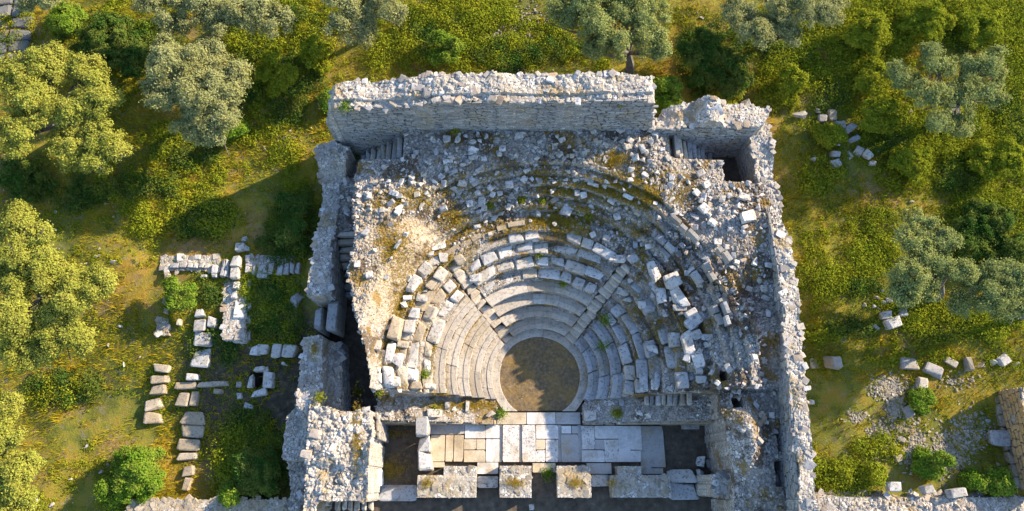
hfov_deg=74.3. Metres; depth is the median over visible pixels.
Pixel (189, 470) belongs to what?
foundation block
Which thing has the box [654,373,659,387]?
fallen block
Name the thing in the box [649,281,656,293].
seat block
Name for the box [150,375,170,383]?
foundation block
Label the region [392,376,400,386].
fallen block
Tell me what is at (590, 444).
stage pavement
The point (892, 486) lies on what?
wall block
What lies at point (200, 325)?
foundation block
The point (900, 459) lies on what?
ground block
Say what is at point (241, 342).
foundation block
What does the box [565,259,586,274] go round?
seat block
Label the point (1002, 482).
bush
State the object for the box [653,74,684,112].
bush
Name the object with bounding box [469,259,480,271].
seat block
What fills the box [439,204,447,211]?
fallen block
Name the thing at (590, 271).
seat block
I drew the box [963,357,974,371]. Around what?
ground block
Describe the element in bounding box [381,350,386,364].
fallen block
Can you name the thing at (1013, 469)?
plinth stone
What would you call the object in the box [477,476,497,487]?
sill
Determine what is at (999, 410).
plinth stone
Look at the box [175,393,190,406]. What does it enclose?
foundation block
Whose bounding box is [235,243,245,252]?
foundation block
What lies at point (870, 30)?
bush
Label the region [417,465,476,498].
stage pier
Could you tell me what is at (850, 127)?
boulder
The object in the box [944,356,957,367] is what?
ground block
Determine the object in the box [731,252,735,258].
fallen block
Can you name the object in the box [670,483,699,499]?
stone block
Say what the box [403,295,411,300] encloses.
fallen block
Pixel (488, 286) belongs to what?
seat block
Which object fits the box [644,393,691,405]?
end steps
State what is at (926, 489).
wall block
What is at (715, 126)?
corner wall
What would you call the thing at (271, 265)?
foundation block
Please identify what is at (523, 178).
fallen block
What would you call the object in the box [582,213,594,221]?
weed
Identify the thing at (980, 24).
bush
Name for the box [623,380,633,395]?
seat block
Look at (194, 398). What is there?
foundation block
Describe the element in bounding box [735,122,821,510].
wall
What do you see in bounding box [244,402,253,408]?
loose block
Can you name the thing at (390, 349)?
seat block
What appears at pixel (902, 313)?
boulder
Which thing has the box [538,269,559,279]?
seat block
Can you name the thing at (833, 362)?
ground block
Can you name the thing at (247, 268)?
foundation block
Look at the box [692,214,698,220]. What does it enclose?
fallen block
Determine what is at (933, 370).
ground block
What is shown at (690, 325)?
fallen block
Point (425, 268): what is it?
seat block
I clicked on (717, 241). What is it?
fallen block
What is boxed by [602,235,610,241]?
fallen block
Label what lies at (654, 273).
seat block
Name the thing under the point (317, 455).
ruined tower
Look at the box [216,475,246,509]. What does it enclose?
bush
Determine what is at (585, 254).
seat block
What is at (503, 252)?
seat block
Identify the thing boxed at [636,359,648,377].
seat block
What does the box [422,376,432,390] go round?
seat block
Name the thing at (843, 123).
boulder
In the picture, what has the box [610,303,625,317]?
seat block
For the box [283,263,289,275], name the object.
foundation block
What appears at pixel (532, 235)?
seat block
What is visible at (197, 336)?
foundation block
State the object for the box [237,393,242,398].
loose block
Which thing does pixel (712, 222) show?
fallen block
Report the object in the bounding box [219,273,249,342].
foundation wall
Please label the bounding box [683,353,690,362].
fallen block
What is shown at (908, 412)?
ground block
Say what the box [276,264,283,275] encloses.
foundation block
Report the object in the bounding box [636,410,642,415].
fallen block
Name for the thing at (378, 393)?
weed
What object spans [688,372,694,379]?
fallen block
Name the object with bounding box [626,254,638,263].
fallen block
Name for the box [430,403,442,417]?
weed
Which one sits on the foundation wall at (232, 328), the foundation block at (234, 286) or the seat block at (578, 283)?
the foundation block at (234, 286)
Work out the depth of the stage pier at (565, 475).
30.47 m
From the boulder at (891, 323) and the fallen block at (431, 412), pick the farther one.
the boulder at (891, 323)
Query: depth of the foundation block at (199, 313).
31.97 m
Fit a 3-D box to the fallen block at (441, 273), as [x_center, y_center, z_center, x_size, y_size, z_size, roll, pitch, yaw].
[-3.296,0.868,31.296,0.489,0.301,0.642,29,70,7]
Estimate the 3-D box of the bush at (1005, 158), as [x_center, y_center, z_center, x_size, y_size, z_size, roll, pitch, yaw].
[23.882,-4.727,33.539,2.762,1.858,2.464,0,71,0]
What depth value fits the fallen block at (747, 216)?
30.43 m
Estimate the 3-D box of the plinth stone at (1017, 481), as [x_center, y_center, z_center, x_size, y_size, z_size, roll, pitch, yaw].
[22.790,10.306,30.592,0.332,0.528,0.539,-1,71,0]
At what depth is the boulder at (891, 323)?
31.64 m
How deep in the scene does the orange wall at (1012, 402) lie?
30.51 m
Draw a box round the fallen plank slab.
[681,425,698,428]
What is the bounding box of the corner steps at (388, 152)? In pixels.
[361,137,403,159]
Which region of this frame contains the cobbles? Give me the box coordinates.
[840,369,998,484]
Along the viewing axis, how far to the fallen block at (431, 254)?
31.04 m
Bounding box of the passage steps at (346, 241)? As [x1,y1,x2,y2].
[337,232,354,299]
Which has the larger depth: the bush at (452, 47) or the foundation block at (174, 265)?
the bush at (452, 47)
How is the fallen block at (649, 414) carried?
on the seating bank
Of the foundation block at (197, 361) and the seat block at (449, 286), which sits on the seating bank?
the seat block at (449, 286)
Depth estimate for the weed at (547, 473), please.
31.21 m
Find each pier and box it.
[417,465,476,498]
[499,465,532,497]
[555,465,591,498]
[609,466,670,497]
[695,470,779,498]
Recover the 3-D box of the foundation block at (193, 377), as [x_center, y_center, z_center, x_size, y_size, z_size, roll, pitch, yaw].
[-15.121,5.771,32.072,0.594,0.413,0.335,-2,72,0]
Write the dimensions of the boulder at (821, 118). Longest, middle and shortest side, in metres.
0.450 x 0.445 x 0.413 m
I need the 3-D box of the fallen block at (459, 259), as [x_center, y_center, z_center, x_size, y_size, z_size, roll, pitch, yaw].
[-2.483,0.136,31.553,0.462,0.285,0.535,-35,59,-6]
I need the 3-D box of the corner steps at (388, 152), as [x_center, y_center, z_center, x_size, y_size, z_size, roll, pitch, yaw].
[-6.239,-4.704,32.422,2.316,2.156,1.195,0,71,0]
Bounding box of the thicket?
[0,0,1023,510]
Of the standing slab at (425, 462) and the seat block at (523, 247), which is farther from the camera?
the seat block at (523, 247)
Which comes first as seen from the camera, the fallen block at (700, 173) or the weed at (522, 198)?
the fallen block at (700, 173)
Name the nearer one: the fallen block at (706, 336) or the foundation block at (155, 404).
the fallen block at (706, 336)
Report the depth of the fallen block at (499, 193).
31.49 m
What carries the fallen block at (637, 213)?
on the seating bank
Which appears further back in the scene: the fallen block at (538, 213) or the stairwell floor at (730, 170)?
the stairwell floor at (730, 170)
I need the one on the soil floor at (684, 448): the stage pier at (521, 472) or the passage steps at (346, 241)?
the stage pier at (521, 472)
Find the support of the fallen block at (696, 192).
on the seating bank
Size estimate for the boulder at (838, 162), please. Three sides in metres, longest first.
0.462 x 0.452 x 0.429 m
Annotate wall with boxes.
[125,494,289,510]
[154,316,170,337]
[159,253,221,274]
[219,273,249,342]
[246,253,298,272]
[294,335,350,414]
[304,140,355,311]
[326,69,657,154]
[648,95,771,157]
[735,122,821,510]
[815,488,1023,510]
[998,387,1023,489]
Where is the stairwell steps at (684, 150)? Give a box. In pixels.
[672,135,711,159]
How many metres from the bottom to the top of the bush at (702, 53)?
2.435 m
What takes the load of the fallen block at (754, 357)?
on the seating bank
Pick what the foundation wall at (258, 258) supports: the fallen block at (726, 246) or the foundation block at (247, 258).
the foundation block at (247, 258)
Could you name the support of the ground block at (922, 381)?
on the ground at (122, 406)
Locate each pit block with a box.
[696,456,704,466]
[705,459,710,467]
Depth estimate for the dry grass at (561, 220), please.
31.25 m
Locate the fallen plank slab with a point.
(689, 426)
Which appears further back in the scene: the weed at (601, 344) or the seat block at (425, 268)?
the weed at (601, 344)
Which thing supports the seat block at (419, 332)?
on the seating bank
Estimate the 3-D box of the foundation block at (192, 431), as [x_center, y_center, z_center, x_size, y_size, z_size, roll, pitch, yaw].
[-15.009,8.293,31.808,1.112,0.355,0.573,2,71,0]
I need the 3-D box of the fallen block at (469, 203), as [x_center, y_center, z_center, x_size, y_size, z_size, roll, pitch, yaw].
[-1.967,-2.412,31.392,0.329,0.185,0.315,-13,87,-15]
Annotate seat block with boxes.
[382,366,393,387]
[384,343,395,363]
[387,316,404,341]
[396,365,408,387]
[400,346,410,359]
[402,332,410,339]
[405,274,421,292]
[408,342,418,367]
[408,367,418,390]
[412,322,425,343]
[414,291,434,310]
[417,261,432,278]
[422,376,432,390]
[423,305,437,323]
[423,359,430,372]
[424,341,432,356]
[425,268,440,290]
[427,317,444,343]
[431,288,445,304]
[438,300,454,316]
[442,279,456,292]
[450,290,463,302]
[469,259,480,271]
[476,265,494,284]
[480,251,497,265]
[482,281,494,290]
[496,260,513,271]
[498,246,511,258]
[508,233,524,243]
[515,256,533,269]
[516,242,531,251]
[522,269,537,278]
[525,231,538,241]
[534,243,547,253]
[535,257,547,265]
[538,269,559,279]
[551,257,564,266]
[553,246,577,254]
[560,271,571,283]
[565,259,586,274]
[566,233,581,246]
[572,277,584,289]
[577,249,600,262]
[581,237,593,248]
[584,265,603,279]
[584,282,596,292]
[592,242,616,259]
[605,313,616,325]
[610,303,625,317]
[612,324,627,343]
[617,343,631,365]
[621,313,638,334]
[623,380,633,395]
[624,365,635,379]
[631,281,641,292]
[632,333,645,358]
[634,379,641,392]
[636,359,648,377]
[641,299,655,315]
[643,340,656,357]
[646,261,660,282]
[648,378,657,390]
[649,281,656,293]
[657,328,667,344]
[664,346,674,368]
[667,332,680,347]
[669,286,689,306]
[674,372,688,388]
[680,329,695,354]
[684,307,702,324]
[691,353,704,368]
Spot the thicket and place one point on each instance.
(210, 290)
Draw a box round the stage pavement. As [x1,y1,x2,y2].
[430,412,665,473]
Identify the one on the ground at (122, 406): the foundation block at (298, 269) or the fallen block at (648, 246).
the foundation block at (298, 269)
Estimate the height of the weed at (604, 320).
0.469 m
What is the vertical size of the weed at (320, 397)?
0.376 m
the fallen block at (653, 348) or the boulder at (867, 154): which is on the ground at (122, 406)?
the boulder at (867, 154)
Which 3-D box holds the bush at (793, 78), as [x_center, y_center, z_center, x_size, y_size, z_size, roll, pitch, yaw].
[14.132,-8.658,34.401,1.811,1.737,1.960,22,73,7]
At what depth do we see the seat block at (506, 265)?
32.34 m
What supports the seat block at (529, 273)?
on the seating bank
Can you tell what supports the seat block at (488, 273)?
on the seating bank
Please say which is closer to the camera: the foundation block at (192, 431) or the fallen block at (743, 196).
the fallen block at (743, 196)
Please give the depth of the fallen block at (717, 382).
28.92 m
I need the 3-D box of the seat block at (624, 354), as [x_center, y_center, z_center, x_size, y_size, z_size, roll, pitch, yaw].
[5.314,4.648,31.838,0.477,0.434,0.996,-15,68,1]
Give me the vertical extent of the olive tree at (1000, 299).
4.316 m
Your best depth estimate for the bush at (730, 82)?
33.77 m
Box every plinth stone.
[996,403,1002,414]
[996,415,1005,426]
[1002,446,1011,450]
[1003,452,1015,463]
[1008,464,1018,476]
[1012,477,1020,487]
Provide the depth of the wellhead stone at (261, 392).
31.69 m
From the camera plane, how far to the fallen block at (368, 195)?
30.31 m
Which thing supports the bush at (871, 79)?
on the ground at (122, 406)
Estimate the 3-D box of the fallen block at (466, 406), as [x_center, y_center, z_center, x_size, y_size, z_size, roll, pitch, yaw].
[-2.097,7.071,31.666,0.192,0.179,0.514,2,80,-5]
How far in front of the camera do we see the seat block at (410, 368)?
30.25 m
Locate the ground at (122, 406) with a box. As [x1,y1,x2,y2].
[0,0,1023,510]
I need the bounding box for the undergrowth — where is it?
[0,0,1023,510]
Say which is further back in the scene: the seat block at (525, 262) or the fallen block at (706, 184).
the seat block at (525, 262)
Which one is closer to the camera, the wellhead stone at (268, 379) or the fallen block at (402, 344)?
the fallen block at (402, 344)
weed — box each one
[312,391,326,405]
[334,99,352,115]
[353,388,361,394]
[373,389,384,398]
[420,367,434,381]
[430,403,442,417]
[446,128,461,136]
[486,202,496,211]
[493,407,509,422]
[518,196,526,203]
[531,253,545,258]
[537,197,547,204]
[540,464,555,483]
[557,280,566,287]
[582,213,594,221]
[595,311,612,325]
[597,339,611,351]
[608,405,623,421]
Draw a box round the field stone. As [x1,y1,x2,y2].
[740,99,750,105]
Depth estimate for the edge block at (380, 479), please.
30.77 m
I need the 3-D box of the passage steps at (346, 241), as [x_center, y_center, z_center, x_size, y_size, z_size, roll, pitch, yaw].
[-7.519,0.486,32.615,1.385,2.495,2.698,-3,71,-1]
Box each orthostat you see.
[314,308,329,336]
[326,301,345,337]
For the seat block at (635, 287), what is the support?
on the seating bank
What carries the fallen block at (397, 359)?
on the seat block at (404, 351)
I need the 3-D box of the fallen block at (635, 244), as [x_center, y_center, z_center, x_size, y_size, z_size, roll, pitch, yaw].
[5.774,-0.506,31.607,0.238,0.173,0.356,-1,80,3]
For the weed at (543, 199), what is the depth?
31.77 m
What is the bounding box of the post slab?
[696,469,703,474]
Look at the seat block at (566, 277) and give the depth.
32.51 m
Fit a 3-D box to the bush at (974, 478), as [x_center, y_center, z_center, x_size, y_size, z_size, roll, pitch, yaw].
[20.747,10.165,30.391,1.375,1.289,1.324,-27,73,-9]
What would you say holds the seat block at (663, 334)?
on the seating bank
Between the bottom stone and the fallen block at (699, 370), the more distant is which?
the bottom stone
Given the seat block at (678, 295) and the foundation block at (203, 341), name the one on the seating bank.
the seat block at (678, 295)
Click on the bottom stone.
(531, 506)
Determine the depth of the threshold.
30.96 m
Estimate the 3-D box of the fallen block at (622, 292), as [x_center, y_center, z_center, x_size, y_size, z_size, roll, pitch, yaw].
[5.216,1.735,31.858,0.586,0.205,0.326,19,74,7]
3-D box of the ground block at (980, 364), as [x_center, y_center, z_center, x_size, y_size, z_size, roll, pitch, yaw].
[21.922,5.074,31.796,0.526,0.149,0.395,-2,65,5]
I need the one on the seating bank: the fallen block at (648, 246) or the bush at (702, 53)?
the fallen block at (648, 246)
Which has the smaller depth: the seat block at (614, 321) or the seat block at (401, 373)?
the seat block at (401, 373)
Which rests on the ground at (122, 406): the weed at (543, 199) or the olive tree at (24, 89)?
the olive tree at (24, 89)
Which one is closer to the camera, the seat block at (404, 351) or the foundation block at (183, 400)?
the seat block at (404, 351)
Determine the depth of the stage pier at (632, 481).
30.42 m
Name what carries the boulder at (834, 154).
on the ground at (122, 406)
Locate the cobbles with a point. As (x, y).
(890, 392)
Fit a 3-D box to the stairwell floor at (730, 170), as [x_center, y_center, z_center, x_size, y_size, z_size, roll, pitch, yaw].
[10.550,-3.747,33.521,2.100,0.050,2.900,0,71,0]
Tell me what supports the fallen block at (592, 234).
on the seating bank
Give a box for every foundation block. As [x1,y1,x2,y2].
[143,412,163,423]
[144,397,163,411]
[149,384,167,394]
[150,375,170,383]
[153,364,171,372]
[169,262,178,268]
[174,382,197,389]
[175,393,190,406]
[176,318,182,325]
[176,452,198,460]
[177,439,200,450]
[179,262,186,267]
[180,411,205,425]
[181,425,204,437]
[182,465,195,476]
[182,478,193,490]
[186,373,200,380]
[189,391,199,405]
[190,349,210,367]
[193,319,206,331]
[193,332,211,346]
[194,309,205,317]
[196,332,212,345]
[196,381,228,387]
[207,316,217,328]
[211,264,218,274]
[213,389,223,393]
[220,259,225,277]
[224,259,229,277]
[230,255,242,268]
[230,267,240,280]
[230,291,237,299]
[232,282,240,289]
[233,300,246,318]
[233,340,246,343]
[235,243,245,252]
[241,236,247,241]
[245,255,249,262]
[245,265,249,272]
[249,345,259,355]
[256,265,268,278]
[257,344,270,354]
[268,263,274,274]
[271,344,282,358]
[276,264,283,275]
[281,344,298,357]
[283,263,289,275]
[290,262,294,273]
[295,262,300,273]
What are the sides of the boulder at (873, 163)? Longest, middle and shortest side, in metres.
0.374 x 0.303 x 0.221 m
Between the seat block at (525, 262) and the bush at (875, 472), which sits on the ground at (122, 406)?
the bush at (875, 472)
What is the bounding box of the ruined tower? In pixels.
[282,404,388,510]
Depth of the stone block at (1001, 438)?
30.80 m
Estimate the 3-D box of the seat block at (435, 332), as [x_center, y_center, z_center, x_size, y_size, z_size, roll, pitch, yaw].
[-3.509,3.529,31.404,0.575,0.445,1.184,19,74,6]
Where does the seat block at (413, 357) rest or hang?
on the seating bank
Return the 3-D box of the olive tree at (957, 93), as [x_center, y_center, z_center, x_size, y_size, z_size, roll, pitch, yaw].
[20.682,-7.573,32.984,6.022,4.108,4.909,0,71,0]
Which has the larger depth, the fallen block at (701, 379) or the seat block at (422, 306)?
the seat block at (422, 306)
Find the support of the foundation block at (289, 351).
on the ground at (122, 406)
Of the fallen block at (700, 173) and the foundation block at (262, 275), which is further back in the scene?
the foundation block at (262, 275)
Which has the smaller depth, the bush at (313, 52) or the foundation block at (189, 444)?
the foundation block at (189, 444)
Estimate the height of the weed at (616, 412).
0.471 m
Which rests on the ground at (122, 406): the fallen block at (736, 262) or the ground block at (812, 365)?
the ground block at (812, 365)
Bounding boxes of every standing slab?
[416,416,431,437]
[417,435,431,452]
[418,451,433,470]
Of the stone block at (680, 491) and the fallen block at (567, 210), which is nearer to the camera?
the stone block at (680, 491)
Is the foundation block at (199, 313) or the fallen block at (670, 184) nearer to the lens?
the fallen block at (670, 184)
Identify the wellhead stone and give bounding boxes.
[247,375,254,388]
[251,388,268,396]
[253,366,265,372]
[262,371,274,387]
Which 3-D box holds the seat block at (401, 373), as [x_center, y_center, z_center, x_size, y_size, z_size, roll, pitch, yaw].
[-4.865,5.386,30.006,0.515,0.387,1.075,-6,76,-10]
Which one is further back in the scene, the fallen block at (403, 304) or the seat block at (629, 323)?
the seat block at (629, 323)
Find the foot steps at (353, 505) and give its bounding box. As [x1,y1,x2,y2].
[335,501,373,510]
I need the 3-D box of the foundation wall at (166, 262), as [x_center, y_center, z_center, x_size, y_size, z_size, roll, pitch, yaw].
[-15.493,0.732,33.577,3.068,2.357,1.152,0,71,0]
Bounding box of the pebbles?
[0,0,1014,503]
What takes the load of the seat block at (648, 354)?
on the seating bank
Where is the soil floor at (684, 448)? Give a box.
[330,261,711,510]
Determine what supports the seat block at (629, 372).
on the seating bank
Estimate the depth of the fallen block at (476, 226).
31.83 m
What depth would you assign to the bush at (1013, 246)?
31.59 m
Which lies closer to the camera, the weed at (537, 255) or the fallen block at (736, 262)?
the fallen block at (736, 262)
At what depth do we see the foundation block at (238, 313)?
31.92 m
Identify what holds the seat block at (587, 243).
on the seating bank
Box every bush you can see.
[0,156,51,202]
[44,0,90,34]
[75,10,147,62]
[90,476,136,510]
[104,38,152,79]
[105,444,166,506]
[160,273,198,314]
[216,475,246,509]
[222,118,250,138]
[229,441,281,497]
[254,45,300,99]
[273,215,309,251]
[297,33,332,75]
[316,88,331,113]
[425,28,466,68]
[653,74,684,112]
[674,26,733,90]
[704,47,754,99]
[706,89,745,104]
[771,62,810,108]
[810,121,849,150]
[828,463,855,491]
[842,8,893,60]
[850,56,906,97]
[856,459,888,489]
[858,94,901,139]
[886,138,935,187]
[897,0,958,42]
[907,384,938,415]
[910,445,957,481]
[951,216,997,262]
[954,4,1004,48]
[958,466,991,493]
[959,196,1016,248]
[966,134,1023,180]
[984,465,1017,497]
[985,230,1023,271]
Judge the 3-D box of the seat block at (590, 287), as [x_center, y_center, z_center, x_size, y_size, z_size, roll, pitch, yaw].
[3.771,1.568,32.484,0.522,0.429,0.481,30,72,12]
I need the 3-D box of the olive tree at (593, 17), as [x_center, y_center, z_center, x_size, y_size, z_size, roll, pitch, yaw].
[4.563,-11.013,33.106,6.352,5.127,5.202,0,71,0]
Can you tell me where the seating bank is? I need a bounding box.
[337,129,786,510]
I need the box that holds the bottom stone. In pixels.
[529,504,533,509]
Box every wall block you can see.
[884,482,901,491]
[918,484,935,494]
[944,487,967,497]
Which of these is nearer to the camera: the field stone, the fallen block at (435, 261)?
the fallen block at (435, 261)
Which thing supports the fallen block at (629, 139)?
on the seating bank
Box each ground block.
[810,358,818,368]
[823,356,842,369]
[894,454,902,462]
[897,436,905,442]
[899,357,919,369]
[901,406,914,418]
[914,377,928,388]
[921,362,943,378]
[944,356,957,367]
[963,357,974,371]
[976,361,984,366]
[995,353,1011,366]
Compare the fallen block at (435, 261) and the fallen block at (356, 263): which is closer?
the fallen block at (356, 263)
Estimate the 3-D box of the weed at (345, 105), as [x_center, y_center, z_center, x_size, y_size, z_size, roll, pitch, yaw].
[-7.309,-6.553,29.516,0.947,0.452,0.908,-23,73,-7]
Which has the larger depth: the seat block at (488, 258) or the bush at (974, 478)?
the seat block at (488, 258)
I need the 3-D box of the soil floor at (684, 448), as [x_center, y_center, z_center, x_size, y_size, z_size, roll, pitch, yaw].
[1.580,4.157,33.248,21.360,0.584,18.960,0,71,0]
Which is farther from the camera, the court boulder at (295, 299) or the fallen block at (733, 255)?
the court boulder at (295, 299)
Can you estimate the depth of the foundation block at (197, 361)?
31.89 m
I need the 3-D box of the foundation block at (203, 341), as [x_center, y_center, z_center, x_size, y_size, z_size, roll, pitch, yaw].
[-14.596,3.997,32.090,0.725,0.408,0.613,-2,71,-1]
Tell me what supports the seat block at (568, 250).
on the seating bank
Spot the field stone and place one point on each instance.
(746, 102)
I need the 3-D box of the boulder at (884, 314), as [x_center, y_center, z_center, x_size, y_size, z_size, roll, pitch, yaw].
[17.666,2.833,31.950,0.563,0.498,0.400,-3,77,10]
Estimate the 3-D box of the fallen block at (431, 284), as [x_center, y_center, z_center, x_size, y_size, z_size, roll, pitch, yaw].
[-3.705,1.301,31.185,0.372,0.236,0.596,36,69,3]
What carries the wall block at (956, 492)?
on the wall at (915, 501)
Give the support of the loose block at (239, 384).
on the ground at (122, 406)
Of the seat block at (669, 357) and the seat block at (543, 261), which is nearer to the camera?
the seat block at (669, 357)
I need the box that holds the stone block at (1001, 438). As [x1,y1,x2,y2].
[986,430,1010,446]
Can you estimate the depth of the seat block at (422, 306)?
31.00 m
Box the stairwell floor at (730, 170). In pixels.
[712,156,740,181]
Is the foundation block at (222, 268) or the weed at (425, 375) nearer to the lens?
the weed at (425, 375)
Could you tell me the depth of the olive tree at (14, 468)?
28.43 m
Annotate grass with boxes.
[307,132,720,488]
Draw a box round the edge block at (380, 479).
[376,469,383,486]
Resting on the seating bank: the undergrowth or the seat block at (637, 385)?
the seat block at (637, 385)
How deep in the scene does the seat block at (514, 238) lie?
31.96 m
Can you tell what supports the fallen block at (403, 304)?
on the seating bank
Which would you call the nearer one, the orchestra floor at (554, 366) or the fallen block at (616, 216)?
the fallen block at (616, 216)
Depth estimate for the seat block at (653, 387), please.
30.49 m
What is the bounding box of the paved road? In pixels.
[0,0,33,63]
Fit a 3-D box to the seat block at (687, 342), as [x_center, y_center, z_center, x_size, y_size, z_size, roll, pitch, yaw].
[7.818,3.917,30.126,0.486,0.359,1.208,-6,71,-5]
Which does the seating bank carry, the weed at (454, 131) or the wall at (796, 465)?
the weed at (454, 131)
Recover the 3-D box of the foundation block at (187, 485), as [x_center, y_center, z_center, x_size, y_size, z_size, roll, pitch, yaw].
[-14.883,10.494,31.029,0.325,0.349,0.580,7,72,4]
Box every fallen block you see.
[354,260,359,266]
[361,228,369,235]
[365,270,372,278]
[366,193,371,198]
[374,340,381,350]
[377,372,381,382]
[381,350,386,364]
[389,190,398,195]
[392,353,403,367]
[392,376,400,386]
[394,240,401,248]
[396,341,409,348]
[400,301,407,307]
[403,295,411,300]
[403,320,414,333]
[407,370,416,380]
[408,307,419,318]
[410,381,422,388]
[416,294,428,302]
[424,383,435,389]
[425,279,437,289]
[426,409,441,416]
[427,251,433,256]
[427,256,439,265]
[432,240,445,250]
[433,266,447,282]
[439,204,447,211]
[439,253,447,262]
[443,135,450,142]
[443,159,452,163]
[445,402,449,408]
[448,169,457,174]
[453,254,465,264]
[454,135,460,142]
[465,401,468,411]
[466,200,472,206]
[468,154,477,160]
[470,274,480,282]
[473,224,479,229]
[475,167,482,172]
[486,411,495,416]
[491,215,497,220]
[496,191,502,196]
[499,145,505,151]
[505,180,513,187]
[520,175,527,182]
[536,210,540,216]
[559,204,573,215]
[574,190,579,196]
[580,191,586,198]
[584,410,596,420]
[587,181,598,187]
[589,231,595,237]
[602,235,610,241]
[607,197,615,204]
[609,255,625,262]
[613,213,620,219]
[616,287,628,296]
[618,398,623,405]
[623,193,633,199]
[623,296,632,301]
[624,143,630,149]
[626,136,633,143]
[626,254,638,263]
[628,167,634,172]
[632,153,638,161]
[633,241,637,248]
[634,209,640,216]
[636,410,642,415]
[637,301,645,308]
[639,144,645,153]
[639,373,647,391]
[645,242,654,249]
[645,410,653,417]
[646,345,657,353]
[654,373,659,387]
[655,288,666,303]
[663,271,682,289]
[667,182,673,188]
[672,305,686,310]
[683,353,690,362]
[684,318,697,330]
[688,329,701,340]
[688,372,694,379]
[692,188,700,196]
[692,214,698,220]
[695,367,702,373]
[696,168,705,177]
[696,348,702,353]
[696,376,706,382]
[697,202,710,214]
[701,180,710,188]
[701,334,712,339]
[706,217,717,226]
[713,238,721,244]
[714,379,720,385]
[718,195,725,202]
[724,244,729,249]
[726,193,731,198]
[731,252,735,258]
[732,259,739,265]
[739,192,748,200]
[739,209,755,223]
[745,285,752,291]
[751,354,757,360]
[753,401,758,409]
[760,285,767,291]
[765,262,772,267]
[765,310,770,316]
[768,412,774,417]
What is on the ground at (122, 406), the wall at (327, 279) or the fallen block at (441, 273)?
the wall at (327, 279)
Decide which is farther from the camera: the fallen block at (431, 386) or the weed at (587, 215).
the weed at (587, 215)
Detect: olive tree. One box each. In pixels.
[0,39,133,176]
[0,198,118,373]
[0,389,46,510]
[11,0,65,13]
[130,0,296,40]
[137,31,254,154]
[319,0,409,50]
[542,0,673,74]
[717,0,849,50]
[881,39,1012,138]
[883,206,979,308]
[942,256,1023,325]
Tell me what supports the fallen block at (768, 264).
on the seating bank
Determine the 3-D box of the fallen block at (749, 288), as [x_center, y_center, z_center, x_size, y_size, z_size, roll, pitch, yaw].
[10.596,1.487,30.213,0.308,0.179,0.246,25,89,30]
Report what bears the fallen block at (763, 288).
on the seating bank
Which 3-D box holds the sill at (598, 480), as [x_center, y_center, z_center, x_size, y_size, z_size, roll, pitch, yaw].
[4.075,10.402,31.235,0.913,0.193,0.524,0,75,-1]
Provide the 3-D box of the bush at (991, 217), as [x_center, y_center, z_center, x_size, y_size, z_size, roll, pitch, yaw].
[22.817,-1.568,32.647,2.748,1.902,2.610,23,73,8]
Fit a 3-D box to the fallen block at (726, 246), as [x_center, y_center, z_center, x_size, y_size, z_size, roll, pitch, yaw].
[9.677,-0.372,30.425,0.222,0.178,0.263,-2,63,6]
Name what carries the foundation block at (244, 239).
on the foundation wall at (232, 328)
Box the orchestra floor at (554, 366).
[500,337,579,410]
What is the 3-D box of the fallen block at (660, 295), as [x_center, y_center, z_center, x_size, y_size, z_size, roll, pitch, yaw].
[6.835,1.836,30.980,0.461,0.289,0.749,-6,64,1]
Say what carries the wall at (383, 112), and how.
on the ground at (122, 406)
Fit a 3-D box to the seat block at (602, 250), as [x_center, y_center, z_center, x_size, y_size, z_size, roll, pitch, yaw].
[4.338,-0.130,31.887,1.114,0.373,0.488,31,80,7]
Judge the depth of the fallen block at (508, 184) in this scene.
31.30 m
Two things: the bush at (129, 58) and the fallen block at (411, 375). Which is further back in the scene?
the bush at (129, 58)
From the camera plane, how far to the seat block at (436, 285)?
31.22 m
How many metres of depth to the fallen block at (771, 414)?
28.80 m
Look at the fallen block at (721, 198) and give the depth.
30.83 m
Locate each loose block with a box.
[236,382,241,387]
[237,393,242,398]
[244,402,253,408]
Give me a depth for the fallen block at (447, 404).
31.34 m
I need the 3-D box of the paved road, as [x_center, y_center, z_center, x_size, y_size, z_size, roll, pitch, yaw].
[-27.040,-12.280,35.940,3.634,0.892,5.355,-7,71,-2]
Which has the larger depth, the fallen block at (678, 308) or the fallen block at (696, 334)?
the fallen block at (678, 308)
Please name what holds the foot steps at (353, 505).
on the soil floor at (684, 448)
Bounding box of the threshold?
[378,485,416,500]
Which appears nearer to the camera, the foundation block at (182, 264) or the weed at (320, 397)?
the weed at (320, 397)
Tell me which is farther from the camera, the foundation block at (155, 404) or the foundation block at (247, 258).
the foundation block at (247, 258)
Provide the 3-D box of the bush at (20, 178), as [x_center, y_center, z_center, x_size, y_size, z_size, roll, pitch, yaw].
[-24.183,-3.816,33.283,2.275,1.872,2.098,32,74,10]
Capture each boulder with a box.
[290,292,302,306]
[792,111,806,118]
[817,114,826,123]
[826,109,836,121]
[829,151,840,157]
[829,158,841,167]
[835,121,845,128]
[844,123,857,133]
[848,135,860,143]
[853,145,864,156]
[861,149,873,159]
[868,161,876,165]
[879,310,891,319]
[883,315,901,329]
[897,307,907,316]
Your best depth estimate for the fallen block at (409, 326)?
30.36 m
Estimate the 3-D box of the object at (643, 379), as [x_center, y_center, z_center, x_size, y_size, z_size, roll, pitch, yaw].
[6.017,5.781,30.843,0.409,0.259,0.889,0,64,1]
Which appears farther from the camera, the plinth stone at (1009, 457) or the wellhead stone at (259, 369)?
the wellhead stone at (259, 369)
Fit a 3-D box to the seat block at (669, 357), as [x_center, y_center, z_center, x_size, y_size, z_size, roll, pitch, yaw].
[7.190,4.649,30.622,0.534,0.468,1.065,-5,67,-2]
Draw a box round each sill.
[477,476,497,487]
[591,475,608,486]
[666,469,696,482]
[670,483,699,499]

